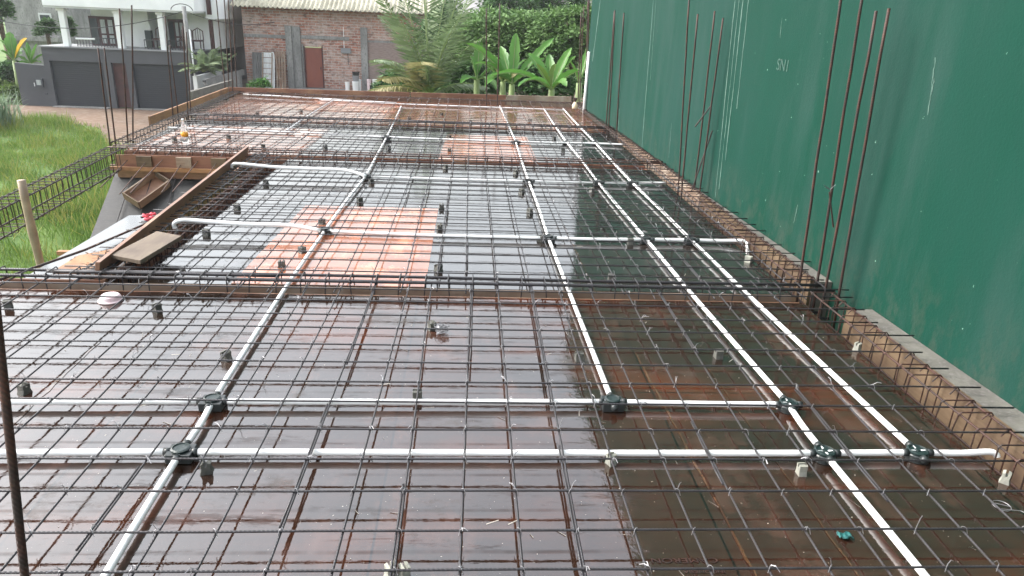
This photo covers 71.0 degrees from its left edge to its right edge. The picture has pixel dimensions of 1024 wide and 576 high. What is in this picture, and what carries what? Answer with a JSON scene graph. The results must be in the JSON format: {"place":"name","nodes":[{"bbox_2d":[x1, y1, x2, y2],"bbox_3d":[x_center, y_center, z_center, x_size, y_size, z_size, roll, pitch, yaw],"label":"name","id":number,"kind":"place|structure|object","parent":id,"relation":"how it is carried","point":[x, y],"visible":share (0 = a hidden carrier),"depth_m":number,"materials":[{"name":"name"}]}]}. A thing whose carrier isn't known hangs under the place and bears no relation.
{"place":"outdoors","nodes":[
{"label":"outdoors","id":0,"kind":"place"},
{"bbox_2d":[4,0,91,64],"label":"concrete building","id":1,"kind":"structure","parent":0,"point":[30,12],"depth_m":40.10,"materials":[{"name":"paint"}]},
{"bbox_2d":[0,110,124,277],"bbox_3d":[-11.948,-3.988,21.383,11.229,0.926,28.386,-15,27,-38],"label":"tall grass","id":2,"kind":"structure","parent":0,"point":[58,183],"depth_m":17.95,"materials":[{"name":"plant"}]},
{"bbox_2d":[0,111,138,277],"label":"grass","id":3,"kind":"structure","parent":0,"point":[45,119],"depth_m":20.06,"materials":[{"name":"plant"}]},
{"bbox_2d":[0,104,190,146],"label":"road","id":4,"kind":"structure","parent":0,"point":[96,116],"depth_m":30.69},
{"bbox_2d":[170,3,194,90],"bbox_3d":[-14.288,-10.010,31.604,0.948,4.692,0.260,1,21,-4],"label":"street lamp","id":5,"kind":"object","parent":4,"relation":"on","point":[189,42],"visible":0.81,"depth_m":31.26,"materials":[{"name":"grey metal"}]},
{"bbox_2d":[178,48,221,75],"bbox_3d":[-13.543,-9.726,30.992,1.819,1.240,1.811,-9,24,-27],"label":"ornamental palm","id":6,"kind":"object","parent":4,"relation":"on","point":[203,65],"visible":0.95,"depth_m":31.00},
{"bbox_2d":[0,17,585,277],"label":"ground","id":7,"kind":"structure","parent":0,"point":[59,242],"depth_m":16.92,"materials":[{"name":"plant"}]},
{"bbox_2d":[0,0,16,83],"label":"broadleaf tree","id":8,"kind":"object","parent":7,"relation":"on","point":[7,8],"visible":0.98,"depth_m":36.25,"materials":[{"name":"green plant"}]},
{"bbox_2d":[0,57,18,99],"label":"broadleaf tree","id":9,"kind":"object","parent":7,"relation":"on","point":[6,70],"visible":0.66,"depth_m":33.81,"materials":[{"name":"green plant"}]},
{"bbox_2d":[0,77,20,102],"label":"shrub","id":10,"kind":"object","parent":7,"relation":"on","point":[8,86],"visible":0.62,"depth_m":33.40,"materials":[{"name":"green plant"}]},
{"bbox_2d":[0,87,23,130],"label":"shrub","id":11,"kind":"object","parent":7,"relation":"on","point":[4,112],"visible":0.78,"depth_m":26.94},
{"bbox_2d":[0,32,26,102],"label":"banana plant","id":12,"kind":"object","parent":7,"relation":"on","point":[13,48],"visible":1,"depth_m":33.12,"materials":[{"name":"green plant"}]},
{"bbox_2d":[17,179,43,267],"bbox_3d":[-4.053,0.719,6.452,0.095,3.422,0.072,1,21,-4],"label":"bamboo prop","id":13,"kind":"object","parent":7,"relation":"on","point":[32,232],"visible":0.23,"depth_m":5.95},
{"bbox_2d":[14,62,51,105],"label":"grey wall","id":14,"kind":"structure","parent":7,"relation":"on","point":[33,84],"depth_m":32.74,"materials":[{"name":"paint"}]},
{"bbox_2d":[31,16,61,44],"bbox_3d":[-24.339,-12.319,37.811,1.509,3.803,1.582,-8,23,-26],"label":"broadleaf tree","id":15,"kind":"object","parent":7,"relation":"on","point":[44,22],"visible":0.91,"depth_m":37.15,"materials":[{"name":"green plant"}]},
{"bbox_2d":[0,115,110,169],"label":"dry grass","id":16,"kind":"structure","parent":7,"relation":"on","point":[46,146],"depth_m":24.48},
{"bbox_2d":[38,0,258,110],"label":"white house","id":17,"kind":"structure","parent":7,"relation":"on","point":[72,72],"depth_m":33.02,"materials":[{"name":"paint"}]},
{"bbox_2d":[51,61,108,106],"bbox_3d":[-19.804,-9.375,32.978,2.331,1.987,0.050,1,21,-4],"label":"garage door","id":18,"kind":"structure","parent":17,"relation":"in","point":[76,83],"depth_m":32.94,"materials":[{"name":"metal"}]},
{"bbox_2d":[88,16,117,45],"bbox_3d":[-19.213,-12.096,33.773,1.215,1.295,0.080,1,21,-4],"label":"balcony door","id":19,"kind":"structure","parent":17,"relation":"in","point":[94,21],"depth_m":33.72,"materials":[{"name":"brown wood"}]},
{"bbox_2d":[112,63,131,107],"bbox_3d":[-17.957,-9.350,33.119,0.638,1.987,0.060,1,21,-4],"label":"front door","id":20,"kind":"structure","parent":17,"relation":"in","point":[117,67],"depth_m":33.08,"materials":[{"name":"brown wood"}]},
{"bbox_2d":[133,64,188,108],"bbox_3d":[-16.120,-9.307,33.213,2.467,1.987,0.050,1,21,-4],"label":"garage door","id":21,"kind":"structure","parent":17,"relation":"in","point":[152,80],"depth_m":33.16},
{"bbox_2d":[167,19,185,48],"bbox_3d":[-15.882,-12.070,34.079,0.781,1.295,0.080,1,21,-4],"label":"balcony door","id":22,"kind":"structure","parent":17,"relation":"in","point":[174,25],"depth_m":33.99,"materials":[{"name":"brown wood"}]},
{"bbox_2d":[188,69,244,119],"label":"wall","id":23,"kind":"structure","parent":7,"relation":"on","point":[214,83],"depth_m":29.16,"materials":[{"name":"grey concrete"}]},
{"bbox_2d":[368,0,493,92],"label":"coconut palm","id":24,"kind":"object","parent":7,"relation":"on","point":[427,73],"visible":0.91,"depth_m":20.38,"materials":[{"name":"green plant"}]},
{"bbox_2d":[435,53,516,99],"bbox_3d":[-1.116,-5.713,23.340,3.014,3.670,2.293,1,21,-4],"label":"broadleaf tree","id":25,"kind":"object","parent":7,"relation":"on","point":[467,68],"visible":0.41,"depth_m":22.64,"materials":[{"name":"green plant"}]},
{"bbox_2d":[460,38,496,93],"bbox_3d":[-0.862,-4.676,19.859,1.079,4.183,1.298,6,21,8],"label":"banana plant","id":26,"kind":"object","parent":7,"relation":"on","point":[478,56],"visible":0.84,"depth_m":19.69,"materials":[{"name":"green plant"}]},
{"bbox_2d":[475,0,541,11],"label":"broadleaf tree","id":27,"kind":"object","parent":7,"relation":"on","point":[527,5],"visible":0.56,"depth_m":40.11,"materials":[{"name":"green plant"}]},
{"bbox_2d":[466,33,553,94],"bbox_3d":[-0.177,-4.467,19.114,1.699,4.379,2.025,12,23,24],"label":"banana plant","id":28,"kind":"object","parent":7,"relation":"on","point":[511,60],"visible":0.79,"depth_m":18.74,"materials":[{"name":"green plant"}]},
{"bbox_2d":[448,2,583,94],"bbox_3d":[0.557,-8.359,28.032,7.855,5.375,6.967,1,21,-4],"label":"broadleaf tree","id":29,"kind":"object","parent":7,"relation":"on","point":[520,23],"visible":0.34,"depth_m":25.90,"materials":[{"name":"green plant"}]},
{"bbox_2d":[488,48,577,95],"bbox_3d":[0.651,-4.045,18.507,1.554,4.091,2.240,19,27,37],"label":"banana plant","id":30,"kind":"object","parent":7,"relation":"on","point":[553,75],"visible":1,"depth_m":18.40,"materials":[{"name":"green plant"}]},
{"bbox_2d":[506,63,584,101],"bbox_3d":[1.112,-6.000,24.562,4.537,3.498,2.313,1,21,-4],"label":"broadleaf tree","id":31,"kind":"object","parent":7,"relation":"on","point":[533,88],"visible":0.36,"depth_m":23.74,"materials":[{"name":"plant"}]},
{"bbox_2d":[519,0,591,15],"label":"broadleaf tree","id":32,"kind":"object","parent":7,"relation":"on","point":[554,3],"visible":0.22,"depth_m":42.14,"materials":[{"name":"green plant"}]},
{"bbox_2d":[520,2,591,105],"bbox_3d":[1.883,-7.692,26.381,3.906,5.420,4.793,1,21,-4],"label":"broadleaf tree","id":33,"kind":"object","parent":7,"relation":"on","point":[564,23],"visible":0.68,"depth_m":24.80,"materials":[{"name":"green plant"}]},
{"bbox_2d":[586,0,1023,413],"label":"green wall","id":34,"kind":"structure","parent":7,"relation":"on","point":[935,260],"depth_m":4.63,"materials":[{"name":"metal"}]},
{"bbox_2d":[578,107,1023,498],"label":"edge form","id":35,"kind":"object","parent":34,"relation":"attached to","point":[983,396],"visible":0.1,"depth_m":3.92,"materials":[{"name":"brown wood"}]},
{"bbox_2d":[577,0,589,101],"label":"column starters","id":36,"kind":"structure","parent":35,"relation":"in","point":[587,33],"depth_m":14.29,"materials":[{"name":"metal"}]},
{"bbox_2d":[605,10,624,139],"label":"column starters","id":37,"kind":"structure","parent":35,"relation":"on","point":[611,58],"depth_m":11.07,"materials":[{"name":"metal"}]},
{"bbox_2d":[577,102,656,164],"bbox_3d":[1.539,-2.577,11.810,0.184,0.265,6.101,1,21,-4],"label":"edge beam cage","id":38,"kind":"object","parent":35,"relation":"attached to","point":[616,132],"visible":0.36,"depth_m":10.59,"materials":[{"name":"metal"}]},
{"bbox_2d":[196,118,602,132],"bbox_3d":[-1.714,-2.421,11.310,6.430,0.266,0.236,1,21,-4],"label":"beam form","id":39,"kind":"object","parent":38,"relation":"attached to","point":[398,126],"visible":0.17,"depth_m":11.36,"materials":[{"name":"brown wood"}]},
{"bbox_2d":[184,112,613,135],"bbox_3d":[-1.702,-2.517,11.294,6.750,0.267,0.206,1,21,-4],"label":"cross beam cage","id":40,"kind":"object","parent":39,"relation":"on","point":[444,122],"visible":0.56,"depth_m":11.24,"materials":[{"name":"metal"}]},
{"bbox_2d":[677,0,723,197],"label":"column starters","id":41,"kind":"structure","parent":35,"relation":"in","point":[706,146],"depth_m":7.19,"materials":[{"name":"metal"}]},
{"bbox_2d":[647,161,816,307],"bbox_3d":[1.885,-0.713,6.967,0.188,0.264,4.300,1,21,-4],"label":"edge beam cage","id":42,"kind":"object","parent":35,"relation":"attached to","point":[763,241],"visible":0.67,"depth_m":6.06,"materials":[{"name":"metal"}]},
{"bbox_2d":[795,0,890,330],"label":"column starters","id":43,"kind":"structure","parent":35,"relation":"in","point":[852,139],"depth_m":4.56,"materials":[{"name":"metal"}]},
{"bbox_2d":[808,291,1023,495],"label":"edge beam cage","id":44,"kind":"object","parent":35,"relation":"attached to","point":[927,366],"visible":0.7,"depth_m":3.65,"materials":[{"name":"metal"}]},
{"bbox_2d":[125,120,642,165],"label":"deck","id":45,"kind":"structure","parent":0,"point":[436,134],"depth_m":10.04,"materials":[{"name":"grey wood"}]},
{"bbox_2d":[56,137,254,269],"bbox_3d":[-4.060,0.086,7.769,1.890,2.750,4.050,1,21,-4],"label":"stair form","id":46,"kind":"object","parent":45,"relation":"attached to","point":[117,207],"visible":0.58,"depth_m":8.34,"materials":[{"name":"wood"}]},
{"bbox_2d":[26,215,176,279],"bbox_3d":[-3.042,-0.326,5.442,0.470,0.030,1.700,1,21,-4],"label":"grey sheet","id":47,"kind":"object","parent":46,"relation":"on","point":[125,223],"visible":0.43,"depth_m":5.53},
{"bbox_2d":[0,223,145,280],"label":"loose bar","id":48,"kind":"object","parent":47,"relation":"on","point":[76,252],"visible":0.8,"depth_m":5.12,"materials":[{"name":"metal"}]},
{"bbox_2d":[56,249,111,273],"bbox_3d":[-2.856,-0.191,4.871,0.235,0.020,0.519,1,21,-4],"label":"sawdust board","id":49,"kind":"object","parent":47,"relation":"on","point":[90,258],"visible":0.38,"depth_m":4.82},
{"bbox_2d":[122,172,170,208],"bbox_3d":[-4.215,-1.141,8.288,0.269,0.375,0.501,15,24,30],"label":"mortar box","id":50,"kind":"object","parent":46,"relation":"on","point":[139,197],"visible":0.96,"depth_m":8.30,"materials":[{"name":"brown wood"}]},
{"bbox_2d":[126,125,328,154],"bbox_3d":[-3.658,-2.005,9.611,2.050,0.004,2.060,1,21,-4],"label":"plywood panel","id":51,"kind":"object","parent":45,"relation":"on","point":[292,141],"visible":0.43,"depth_m":9.52,"materials":[{"name":"wood"}]},
{"bbox_2d":[115,151,644,178],"bbox_3d":[-1.481,-1.412,8.696,6.300,0.266,0.256,1,21,-4],"label":"beam form","id":52,"kind":"object","parent":45,"relation":"attached to","point":[168,175],"visible":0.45,"depth_m":8.66,"materials":[{"name":"brown wood"}]},
{"bbox_2d":[107,143,665,170],"bbox_3d":[-1.418,-1.506,8.675,6.620,0.266,0.196,1,21,-4],"label":"cross beam cage","id":53,"kind":"object","parent":52,"relation":"on","point":[381,155],"visible":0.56,"depth_m":8.60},
{"bbox_2d":[0,147,122,239],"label":"open beam cage","id":54,"kind":"object","parent":53,"relation":"attached to","point":[58,194],"visible":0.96,"depth_m":7.00,"materials":[{"name":"metal"}]},
{"bbox_2d":[122,116,659,163],"bbox_3d":[-1.467,-2.103,9.899,6.625,0.056,2.996,1,21,-4],"label":"rebar mat","id":55,"kind":"object","parent":45,"relation":"on","point":[427,134],"visible":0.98,"depth_m":9.68,"materials":[{"name":"metal"}]},
{"bbox_2d":[439,134,537,161],"bbox_3d":[-0.341,-1.917,9.752,1.230,0.004,1.910,1,21,-4],"label":"plywood panel","id":56,"kind":"object","parent":45,"relation":"on","point":[487,146],"visible":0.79,"depth_m":9.66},
{"bbox_2d":[581,144,630,159],"bbox_3d":[1.235,-1.889,9.858,0.550,0.004,1.200,1,21,-4],"label":"plywood panel","id":57,"kind":"object","parent":45,"relation":"on","point":[595,153],"visible":0.43,"depth_m":9.75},
{"bbox_2d":[193,96,602,130],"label":"deck","id":58,"kind":"structure","parent":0,"point":[556,116],"depth_m":12.57,"materials":[{"name":"brown wood"}]},
{"bbox_2d":[111,91,241,160],"bbox_3d":[-5.072,-2.698,11.389,0.227,0.264,5.910,0,21,-7],"label":"side beam cage","id":59,"kind":"object","parent":58,"relation":"on","point":[183,115],"visible":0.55,"depth_m":10.56,"materials":[{"name":"metal"}]},
{"bbox_2d":[97,5,133,177],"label":"column starters","id":60,"kind":"structure","parent":59,"relation":"attached to","point":[124,85],"depth_m":8.50,"materials":[{"name":"metal"}]},
{"bbox_2d":[164,16,191,121],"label":"column starters","id":61,"kind":"structure","parent":59,"relation":"attached to","point":[173,72],"depth_m":10.85,"materials":[{"name":"metal"}]},
{"bbox_2d":[216,0,236,101],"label":"column starters","id":62,"kind":"structure","parent":59,"relation":"attached to","point":[226,45],"depth_m":13.82,"materials":[{"name":"metal"}]},
{"bbox_2d":[299,99,402,112],"bbox_3d":[-2.938,-3.360,13.240,1.700,0.004,1.600,1,21,-4],"label":"plywood panel","id":63,"kind":"object","parent":58,"relation":"on","point":[357,106],"visible":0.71,"depth_m":13.04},
{"bbox_2d":[191,93,609,129],"bbox_3d":[-1.746,-3.189,12.710,6.795,0.057,3.644,1,21,-4],"label":"rebar mat","id":64,"kind":"object","parent":58,"relation":"on","point":[404,104],"visible":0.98,"depth_m":12.59,"materials":[{"name":"metal"}]},
{"bbox_2d":[240,91,582,106],"bbox_3d":[-1.952,-3.702,14.382,6.804,0.266,0.195,0,21,-5],"label":"end beam cage","id":65,"kind":"object","parent":58,"relation":"on","point":[430,98],"visible":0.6,"depth_m":14.35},
{"bbox_2d":[229,87,570,106],"bbox_3d":[-2.157,-3.816,14.516,6.838,0.285,0.067,0,21,-7],"label":"board","id":66,"kind":"object","parent":65,"relation":"attached to","point":[442,95],"visible":0.48,"depth_m":14.50,"materials":[{"name":"wood"}]},
{"bbox_2d":[148,87,228,125],"bbox_3d":[-5.391,-3.135,12.195,0.030,0.130,4.156,0,21,-6],"label":"edge board","id":67,"kind":"object","parent":66,"relation":"attached to","point":[158,116],"visible":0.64,"depth_m":11.66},
{"bbox_2d":[413,110,561,128],"bbox_3d":[-0.432,-2.903,12.324,2.400,0.004,1.700,1,21,-4],"label":"plywood panel","id":68,"kind":"object","parent":58,"relation":"on","point":[437,113],"visible":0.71,"depth_m":12.38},
{"bbox_2d":[242,70,584,104],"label":"yard","id":69,"kind":"structure","parent":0,"point":[244,82],"depth_m":37.97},
{"bbox_2d":[275,50,285,88],"bbox_3d":[-11.465,-10.805,35.589,0.460,1.843,0.339,1,21,-4],"label":"timber rack","id":70,"kind":"object","parent":69,"relation":"on","point":[282,56],"visible":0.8,"depth_m":35.56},
{"bbox_2d":[230,0,445,90],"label":"brick house","id":71,"kind":"structure","parent":69,"relation":"on","point":[348,41],"depth_m":35.45,"materials":[{"name":"red brick"}]},
{"bbox_2d":[305,47,323,87],"bbox_3d":[-9.921,-11.060,36.029,0.834,1.922,0.080,1,21,-4],"label":"door","id":72,"kind":"structure","parent":71,"relation":"in","point":[313,56],"depth_m":36.02,"materials":[{"name":"red wood"}]},
{"bbox_2d":[414,0,470,57],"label":"broadleaf tree","id":73,"kind":"object","parent":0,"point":[428,18],"visible":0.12,"depth_m":31.28,"materials":[{"name":"green plant"}]},
{"bbox_2d":[135,159,791,295],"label":"deck","id":74,"kind":"structure","parent":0,"point":[235,263],"depth_m":6.16,"materials":[{"name":"grey wood"}]},
{"bbox_2d":[102,161,268,282],"bbox_3d":[-2.663,-0.641,6.573,0.256,0.246,4.125,1,21,-4],"label":"beam form","id":75,"kind":"object","parent":74,"relation":"attached to","point":[174,245],"visible":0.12,"depth_m":6.24,"materials":[{"name":"brown wood"}]},
{"bbox_2d":[94,146,248,279],"bbox_3d":[-2.850,-0.836,6.421,0.059,0.160,4.039,0,21,-7],"label":"edge board","id":76,"kind":"object","parent":75,"relation":"attached to","point":[106,260],"visible":0.79,"depth_m":5.83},
{"bbox_2d":[76,152,270,282],"bbox_3d":[-2.808,-0.736,6.531,0.195,0.265,4.200,1,21,-4],"label":"side beam cage","id":77,"kind":"object","parent":75,"relation":"on","point":[199,202],"visible":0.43,"depth_m":6.50,"materials":[{"name":"metal"}]},
{"bbox_2d":[119,156,279,282],"bbox_3d":[-2.638,-0.732,6.543,0.142,0.218,4.001,1,21,-4],"label":"side beam cage","id":78,"kind":"object","parent":75,"relation":"on","point":[198,226],"visible":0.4,"depth_m":6.32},
{"bbox_2d":[231,205,437,286],"bbox_3d":[-1.249,-0.378,5.623,1.250,0.004,2.015,1,21,-4],"label":"plywood panel","id":79,"kind":"object","parent":74,"relation":"on","point":[353,266],"visible":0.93,"depth_m":5.42,"materials":[{"name":"wood"}]},
{"bbox_2d":[371,176,522,181],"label":"conduit pipe","id":80,"kind":"object","parent":74,"relation":"on","point":[458,179],"visible":0.86,"depth_m":7.65,"materials":[{"name":"white plastic"}]},
{"bbox_2d":[54,152,848,300],"bbox_3d":[-0.412,-0.801,6.609,5.206,0.056,4.617,1,21,-4],"label":"rebar mat","id":81,"kind":"object","parent":74,"relation":"on","point":[492,238],"visible":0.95,"depth_m":6.01,"materials":[{"name":"metal"}]},
{"bbox_2d":[111,231,181,263],"bbox_3d":[-2.483,-0.282,4.911,0.244,0.038,0.586,5,21,6],"label":"timber plank","id":82,"kind":"object","parent":81,"relation":"on","point":[146,248],"visible":1,"depth_m":4.85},
{"bbox_2d":[172,218,320,231],"bbox_3d":[-2.074,-0.473,5.601,1.150,0.118,0.042,2,21,-1],"label":"conduit pipe","id":83,"kind":"object","parent":81,"relation":"on","point":[235,223],"visible":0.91,"depth_m":5.58,"materials":[{"name":"white plastic"}]},
{"bbox_2d":[230,162,366,176],"bbox_3d":[-2.237,-1.246,7.529,1.436,0.098,0.077,3,21,1],"label":"conduit pipe","id":84,"kind":"object","parent":81,"relation":"on","point":[296,167],"visible":1,"depth_m":7.52,"materials":[{"name":"white plastic"}]},
{"bbox_2d":[331,230,539,238],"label":"conduit pipe","id":85,"kind":"object","parent":81,"relation":"on","point":[417,234],"visible":0.81,"depth_m":5.71,"materials":[{"name":"white plastic"}]},
{"bbox_2d":[0,289,1023,575],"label":"deck","id":86,"kind":"structure","parent":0,"point":[308,511],"depth_m":3.00,"materials":[{"name":"brown wood"}]},
{"bbox_2d":[0,302,29,575],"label":"starter bar","id":87,"kind":"object","parent":86,"relation":"on","point":[9,438],"visible":1,"depth_m":1.41,"materials":[{"name":"metal"}]},
{"bbox_2d":[0,448,170,455],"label":"conduit pipe","id":88,"kind":"object","parent":86,"relation":"on","point":[86,452],"visible":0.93,"depth_m":2.81,"materials":[{"name":"white plastic"}]},
{"bbox_2d":[0,398,196,404],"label":"conduit pipe","id":89,"kind":"object","parent":86,"relation":"on","point":[68,402],"visible":0.62,"depth_m":3.16,"materials":[{"name":"white plastic"}]},
{"bbox_2d":[100,454,179,575],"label":"conduit pipe","id":90,"kind":"object","parent":86,"relation":"on","point":[112,563],"visible":0.89,"depth_m":2.46,"materials":[{"name":"white plastic"}]},
{"bbox_2d":[162,439,198,463],"bbox_3d":[-1.312,0.653,2.846,0.128,0.053,0.125,-15,27,-38],"label":"junction box","id":91,"kind":"object","parent":86,"relation":"on","point":[182,449],"visible":0.96,"depth_m":2.83,"materials":[{"name":"black plastic"}]},
{"bbox_2d":[196,391,227,411],"bbox_3d":[-1.342,0.511,3.215,0.128,0.053,0.125,-15,27,-38],"label":"junction box","id":92,"kind":"object","parent":86,"relation":"on","point":[218,406],"visible":0.86,"depth_m":3.19,"materials":[{"name":"black plastic"}]},
{"bbox_2d":[216,231,324,392],"bbox_3d":[-1.422,0.024,4.471,0.038,0.027,2.699,1,21,-4],"label":"conduit pipe","id":93,"kind":"object","parent":86,"relation":"on","point":[232,369],"visible":0.82,"depth_m":3.94,"materials":[{"name":"white plastic"}]},
{"bbox_2d":[0,278,796,302],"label":"beam form","id":94,"kind":"object","parent":86,"relation":"attached to","point":[309,291],"visible":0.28,"depth_m":4.67,"materials":[{"name":"brown wood"}]},
{"bbox_2d":[0,266,834,319],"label":"cross beam cage","id":95,"kind":"object","parent":94,"relation":"on","point":[132,272],"visible":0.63,"depth_m":4.63,"materials":[{"name":"metal"}]},
{"bbox_2d":[227,398,605,404],"bbox_3d":[-0.436,0.520,3.281,1.816,0.027,0.030,1,21,-4],"label":"conduit pipe","id":96,"kind":"object","parent":86,"relation":"on","point":[470,400],"visible":0.61,"depth_m":3.27,"materials":[{"name":"white plastic"}]},
{"bbox_2d":[189,448,821,456],"bbox_3d":[0.002,0.673,2.931,2.633,0.027,0.030,1,21,-4],"label":"conduit pipe","id":97,"kind":"object","parent":86,"relation":"on","point":[371,452],"visible":0.84,"depth_m":2.91,"materials":[{"name":"white plastic"}]},
{"bbox_2d":[0,271,1023,575],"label":"rebar mat","id":98,"kind":"object","parent":86,"relation":"on","point":[576,529],"visible":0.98,"depth_m":3.05,"materials":[{"name":"metal"}]},
{"bbox_2d":[548,240,610,393],"bbox_3d":[0.381,0.065,4.564,0.028,0.027,2.605,1,21,-4],"label":"conduit pipe","id":99,"kind":"object","parent":86,"relation":"on","point":[592,351],"visible":0.83,"depth_m":4.11,"materials":[{"name":"white plastic"}]},
{"bbox_2d":[598,392,626,411],"bbox_3d":[0.469,0.535,3.353,0.128,0.053,0.125,16,25,31],"label":"junction box","id":100,"kind":"object","parent":86,"relation":"on","point":[610,397],"visible":0.86,"depth_m":3.32,"materials":[{"name":"black plastic"}]},
{"bbox_2d":[634,352,756,575],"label":"rebar","id":101,"kind":"object","parent":86,"relation":"on","point":[732,532],"visible":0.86,"depth_m":2.89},
{"bbox_2d":[627,399,786,406],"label":"conduit pipe","id":102,"kind":"object","parent":86,"relation":"on","point":[696,402],"visible":0.66,"depth_m":3.36,"materials":[{"name":"white plastic"}]},
{"bbox_2d":[647,240,786,400],"bbox_3d":[1.197,0.077,4.624,0.038,0.027,2.644,0,21,-5],"label":"conduit pipe","id":103,"kind":"object","parent":86,"relation":"on","point":[759,371],"visible":0.83,"depth_m":4.11,"materials":[{"name":"white plastic"}]},
{"bbox_2d":[704,362,858,575],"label":"rebar","id":104,"kind":"object","parent":86,"relation":"on","point":[791,482],"visible":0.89,"depth_m":2.80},
{"bbox_2d":[692,241,915,447],"bbox_3d":[1.592,0.153,4.470,0.037,0.027,3.049,0,21,-5],"label":"conduit pipe","id":105,"kind":"object","parent":86,"relation":"on","point":[880,418],"visible":0.81,"depth_m":3.78,"materials":[{"name":"white plastic"}]},
{"bbox_2d":[808,441,840,464],"bbox_3d":[1.314,0.701,3.022,0.117,0.048,0.117,20,27,38],"label":"junction box","id":106,"kind":"object","parent":86,"relation":"on","point":[822,454],"visible":0.94,"depth_m":3.00,"materials":[{"name":"black plastic"}]},
{"bbox_2d":[828,449,915,455],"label":"conduit pipe","id":107,"kind":"object","parent":86,"relation":"on","point":[885,452],"visible":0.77,"depth_m":3.03,"materials":[{"name":"white plastic"}]},
{"bbox_2d":[825,452,929,575],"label":"conduit pipe","id":108,"kind":"object","parent":86,"relation":"on","point":[907,554],"visible":0.89,"depth_m":2.61,"materials":[{"name":"white plastic"}]},
{"bbox_2d":[902,441,933,464],"bbox_3d":[1.724,0.706,3.055,0.117,0.048,0.117,20,27,38],"label":"junction box","id":109,"kind":"object","parent":86,"relation":"on","point":[910,453],"visible":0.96,"depth_m":3.04,"materials":[{"name":"black plastic"}]},
{"bbox_2d":[921,449,1000,457],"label":"conduit pipe","id":110,"kind":"object","parent":86,"relation":"on","point":[976,452],"visible":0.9,"depth_m":3.05,"materials":[{"name":"white plastic"}]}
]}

